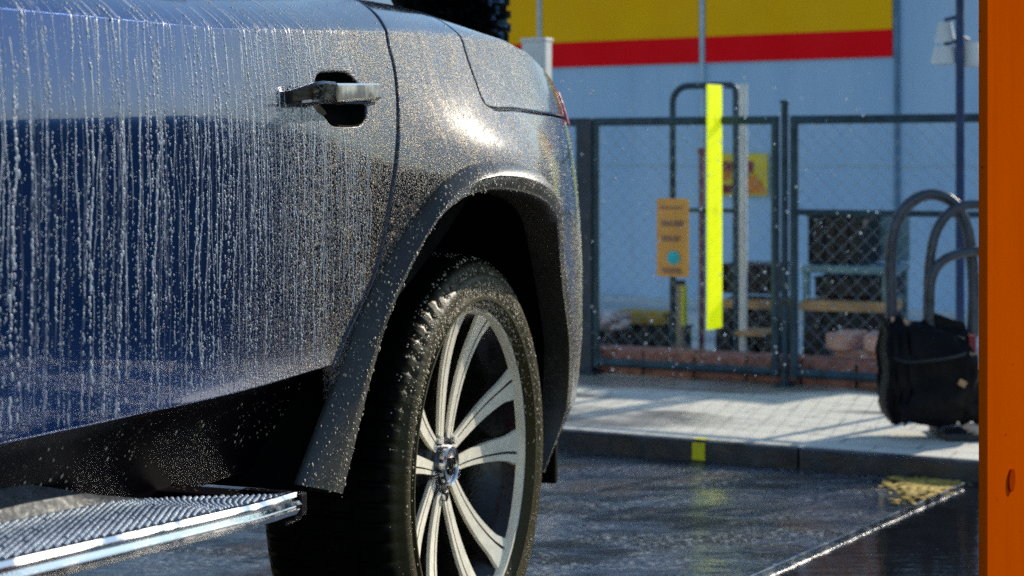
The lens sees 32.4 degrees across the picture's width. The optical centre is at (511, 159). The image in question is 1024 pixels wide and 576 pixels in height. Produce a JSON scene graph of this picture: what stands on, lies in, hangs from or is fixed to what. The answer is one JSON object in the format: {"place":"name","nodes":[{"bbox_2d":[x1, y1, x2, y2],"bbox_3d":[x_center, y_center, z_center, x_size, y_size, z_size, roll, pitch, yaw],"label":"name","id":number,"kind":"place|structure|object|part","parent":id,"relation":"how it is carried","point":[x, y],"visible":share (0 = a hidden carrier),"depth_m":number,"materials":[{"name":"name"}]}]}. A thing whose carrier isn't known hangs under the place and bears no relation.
{"place":"outdoors","nodes":[
{"label":"outdoors","id":0,"kind":"place"},
{"bbox_2d":[396,0,510,42],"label":"wash brush","id":1,"kind":"object","parent":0,"point":[489,17],"visible":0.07,"depth_m":5.29,"materials":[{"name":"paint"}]},
{"bbox_2d":[65,450,941,575],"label":"ground","id":2,"kind":"structure","parent":0,"point":[602,514],"depth_m":4.53,"materials":[{"name":"concrete"}]},
{"bbox_2d":[0,0,581,575],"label":"parked car","id":3,"kind":"object","parent":2,"relation":"on","point":[312,268],"visible":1,"depth_m":2.46,"materials":[{"name":"paint"}]},
{"bbox_3d":[-0.483,0.012,2.293,0.304,0.586,1.260,0,0,20],"label":"rear door","id":4,"kind":"part","parent":3,"relation":"part of","materials":[{"name":"paint"}]},
{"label":"side windows","id":5,"kind":"part","parent":3,"relation":"part of","materials":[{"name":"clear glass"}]},
{"bbox_2d":[507,0,978,310],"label":"station wall","id":6,"kind":"structure","parent":2,"relation":"on","point":[792,51],"depth_m":10.79,"materials":[{"name":"paint"}]},
{"bbox_2d":[722,153,767,195],"bbox_3d":[1.427,0.090,10.837,0.317,0.260,0.018,0,0,32],"label":"warning sign","id":7,"kind":"object","parent":6,"relation":"attached to","point":[758,186],"visible":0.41,"depth_m":10.80,"materials":[{"name":"yellow"}]},
{"bbox_2d":[558,428,978,481],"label":"kerb","id":8,"kind":"structure","parent":2,"relation":"on","point":[810,458],"depth_m":5.32,"materials":[{"name":"concrete"}]},
{"bbox_2d":[692,438,708,460],"bbox_3d":[0.584,0.894,5.447,0.042,0.063,0.039,0,0,27],"label":"kerb marking","id":9,"kind":"object","parent":8,"relation":"on","point":[698,451],"visible":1,"depth_m":5.43,"materials":[{"name":"yellow paint"}]},
{"bbox_2d":[878,475,970,504],"bbox_3d":[1.170,0.926,4.979,0.263,0.014,0.532,0,0,19],"label":"debris","id":10,"kind":"object","parent":2,"relation":"on","point":[914,487],"visible":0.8,"depth_m":4.98,"materials":[{"name":"plant"}]},
{"bbox_2d":[702,84,721,329],"bbox_3d":[0.771,0.182,6.868,0.052,0.951,0.119,0,0,33],"label":"height marker","id":11,"kind":"object","parent":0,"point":[713,210],"visible":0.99,"depth_m":6.85,"materials":[{"name":"plastic"}]},
{"bbox_2d":[560,73,880,376],"bbox_3d":[0.777,0.248,5.551,1.316,1.176,3.298,0,0,0],"label":"water spray","id":12,"kind":"object","parent":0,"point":[696,254],"visible":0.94,"depth_m":5.05,"materials":[{"name":"white"}]},
{"bbox_2d":[563,294,978,459],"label":"pavement","id":13,"kind":"structure","parent":0,"point":[801,415],"depth_m":6.09,"materials":[{"name":"concrete"}]},
{"bbox_2d":[520,38,552,79],"bbox_3d":[0.094,0.204,6.700,0.108,1.333,0.068,0,0,27],"label":"utility cabinet","id":14,"kind":"object","parent":13,"relation":"on","point":[538,51],"visible":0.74,"depth_m":6.67,"materials":[{"name":"white metal"}]},
{"bbox_2d":[568,118,576,174],"bbox_3d":[0.008,0.334,7.322,0.637,1.012,0.034,0,0,27],"label":"chain link fence","id":15,"kind":"object","parent":13,"relation":"on","point":[573,121],"visible":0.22,"depth_m":7.18,"materials":[{"name":"metal"}]},
{"bbox_2d":[576,118,604,375],"bbox_3d":[0.306,0.349,7.170,0.111,1.041,0.120,0,0,27],"label":"fence post","id":16,"kind":"object","parent":13,"relation":"on","point":[585,162],"visible":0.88,"depth_m":7.14,"materials":[{"name":"metal"}]},
{"bbox_2d":[614,308,668,326],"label":"timber beam","id":17,"kind":"structure","parent":13,"relation":"on","point":[652,314],"depth_m":7.78,"materials":[{"name":"wood"}]},
{"bbox_2d":[600,324,693,347],"bbox_3d":[0.589,0.803,7.858,0.382,0.131,0.258,0,0,27],"label":"storage crate","id":18,"kind":"object","parent":13,"relation":"on","point":[658,337],"visible":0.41,"depth_m":7.75,"materials":[{"name":"plastic"}]},
{"bbox_2d":[600,312,632,332],"bbox_3d":[0.431,0.712,7.731,0.202,0.103,0.146,0,0,0],"label":"rag heap","id":19,"kind":"object","parent":18,"relation":"on","point":[616,320],"visible":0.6,"depth_m":7.68,"materials":[{"name":"white fabric"}]},
{"bbox_2d":[676,280,686,347],"bbox_3d":[0.720,0.692,7.517,0.047,0.356,0.046,0,0,27],"label":"bollard","id":20,"kind":"object","parent":13,"relation":"on","point":[681,300],"visible":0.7,"depth_m":7.50,"materials":[{"name":"plastic"}]},
{"bbox_2d":[592,116,779,377],"bbox_3d":[0.679,0.334,6.980,0.797,1.012,0.034,0,0,27],"label":"chain link fence","id":21,"kind":"object","parent":13,"relation":"on","point":[774,368],"visible":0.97,"depth_m":6.96,"materials":[{"name":"metal"}]},
{"bbox_2d":[657,198,688,276],"bbox_3d":[0.636,0.307,6.966,0.135,0.310,0.012,0,0,27],"label":"sign","id":22,"kind":"object","parent":21,"relation":"attached to","point":[672,218],"visible":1,"depth_m":6.96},
{"bbox_2d":[697,148,705,348],"bbox_3d":[0.851,0.408,7.903,0.038,0.924,0.038,0,0,27],"label":"hydrant pipe","id":23,"kind":"object","parent":13,"relation":"on","point":[701,152],"visible":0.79,"depth_m":7.89,"materials":[{"name":"metal"}]},
{"bbox_2d":[669,82,738,350],"bbox_3d":[0.798,0.273,7.312,0.369,1.193,0.090,0,0,27],"label":"hoop barrier","id":24,"kind":"object","parent":13,"relation":"on","point":[678,90],"visible":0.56,"depth_m":7.25,"materials":[{"name":"black metal"}]},
{"bbox_2d":[597,344,877,388],"bbox_3d":[0.859,0.820,7.035,5.490,0.104,0.160,0,0,27],"label":"brick edging","id":25,"kind":"object","parent":13,"relation":"on","point":[732,357],"visible":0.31,"depth_m":6.96,"materials":[{"name":"red brick"}]},
{"bbox_2d":[739,84,746,351],"bbox_3d":[0.944,0.280,7.182,0.080,1.180,0.080,0,0,27],"label":"marker pole","id":26,"kind":"object","parent":13,"relation":"on","point":[742,203],"visible":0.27,"depth_m":7.17,"materials":[{"name":"grey metal"}]},
{"bbox_2d":[715,295,789,353],"bbox_3d":[1.035,0.730,7.520,0.272,0.279,0.306,0,0,27],"label":"plank stack","id":27,"kind":"object","parent":13,"relation":"on","point":[754,302],"visible":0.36,"depth_m":7.41,"materials":[{"name":"wood"}]},
{"bbox_2d":[732,309,758,349],"bbox_3d":[1.035,0.725,7.496,0.240,0.158,0.258,0,0,27],"label":"storage crate","id":28,"kind":"object","parent":27,"relation":"in","point":[752,316],"visible":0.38,"depth_m":7.39,"materials":[{"name":"plastic"}]},
{"bbox_2d":[722,261,789,294],"bbox_3d":[1.052,0.507,7.600,0.236,0.127,0.258,0,0,27],"label":"storage crate","id":29,"kind":"object","parent":27,"relation":"on","point":[754,285],"visible":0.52,"depth_m":7.49,"materials":[{"name":"plastic"}]},
{"bbox_2d":[735,327,788,353],"bbox_3d":[1.028,0.782,7.228,0.159,0.176,0.230,0,0,27],"label":"short timber","id":30,"kind":"object","parent":13,"relation":"on","point":[755,333],"visible":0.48,"depth_m":7.16,"materials":[{"name":"wood"}]},
{"bbox_2d":[774,100,794,387],"bbox_3d":[1.052,0.320,6.790,0.050,1.101,0.120,0,0,27],"label":"fence post","id":31,"kind":"object","parent":13,"relation":"on","point":[785,382],"visible":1,"depth_m":6.78,"materials":[{"name":"grey metal"}]},
{"bbox_2d":[799,296,902,355],"bbox_3d":[1.407,0.724,7.275,0.370,0.292,0.306,0,0,27],"label":"plank shelf","id":32,"kind":"object","parent":13,"relation":"on","point":[870,308],"visible":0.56,"depth_m":7.19,"materials":[{"name":"wood"}]},
{"bbox_2d":[812,273,904,297],"bbox_3d":[1.446,0.524,7.343,0.326,0.081,0.258,0,0,27],"label":"storage crate","id":33,"kind":"object","parent":32,"relation":"on","point":[856,283],"visible":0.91,"depth_m":7.26,"materials":[{"name":"plastic"}]},
{"bbox_2d":[821,311,903,331],"bbox_3d":[1.419,0.662,7.244,0.325,0.076,0.258,0,0,27],"label":"storage crate","id":34,"kind":"object","parent":32,"relation":"in","point":[858,321],"visible":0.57,"depth_m":7.16,"materials":[{"name":"plastic"}]},
{"bbox_2d":[801,216,909,353],"bbox_3d":[1.446,0.543,7.384,0.364,0.624,0.376,0,0,27],"label":"metal bench","id":35,"kind":"object","parent":13,"relation":"on","point":[903,255],"visible":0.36,"depth_m":7.34,"materials":[{"name":"metal"}]},
{"bbox_2d":[806,215,880,264],"bbox_3d":[1.411,0.329,7.467,0.250,0.212,0.309,0,0,27],"label":"storage crate","id":36,"kind":"object","parent":35,"relation":"on","point":[841,255],"visible":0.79,"depth_m":7.35,"materials":[{"name":"plastic"}]},
{"bbox_2d":[790,113,978,381],"bbox_3d":[1.478,0.334,6.573,0.915,1.012,0.035,0,0,27],"label":"chain link fence","id":37,"kind":"object","parent":13,"relation":"on","point":[795,213],"visible":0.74,"depth_m":6.69,"materials":[{"name":"metal"}]},
{"bbox_2d":[875,189,978,441],"bbox_3d":[1.379,0.531,5.544,0.439,0.881,0.251,0,0,0],"label":"car vacuum","id":38,"kind":"object","parent":13,"relation":"on","point":[927,374],"visible":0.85,"depth_m":5.47,"materials":[{"name":"plastic"}]},
{"bbox_2d":[931,0,978,321],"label":"lamp post","id":39,"kind":"object","parent":13,"relation":"on","point":[961,54],"visible":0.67,"depth_m":6.29,"materials":[{"name":"grey metal"}]},
{"bbox_2d":[765,482,978,575],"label":"floor","id":40,"kind":"structure","parent":0,"point":[938,537],"depth_m":4.19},
{"bbox_2d":[751,478,974,575],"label":"steel edging","id":41,"kind":"object","parent":40,"relation":"on","point":[846,536],"visible":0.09,"depth_m":4.35,"materials":[{"name":"silver metal"}]},
{"bbox_2d":[979,0,1023,575],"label":"steel upright","id":42,"kind":"object","parent":40,"relation":"on","point":[1001,287],"visible":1,"depth_m":2.41,"materials":[{"name":"orange paint"}]},
{"bbox_3d":[1.323,0.838,6.899,0.095,0.064,0.200,0,0,25],"label":"brick","id":43,"kind":"object","parent":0,"visible":0},
{"bbox_2d":[834,348,875,359],"bbox_3d":[1.368,0.771,6.876,0.200,0.064,0.095,0,0,24],"label":"brick","id":44,"kind":"object","parent":43,"relation":"on","point":[856,353],"visible":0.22,"depth_m":6.84,"materials":[{"name":"red brick"}]},
{"bbox_2d":[826,329,867,350],"bbox_3d":[1.314,0.706,6.903,0.095,0.064,0.200,0,0,34],"label":"brick","id":45,"kind":"object","parent":44,"relation":"on","point":[845,342],"visible":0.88,"depth_m":6.83,"materials":[{"name":"red brick"}]},
{"bbox_2d":[864,331,878,351],"bbox_3d":[1.430,0.706,6.844,0.095,0.064,0.200,0,0,20],"label":"brick","id":46,"kind":"object","parent":44,"relation":"on","point":[871,336],"visible":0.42,"depth_m":6.76,"materials":[{"name":"red brick"}]}
]}

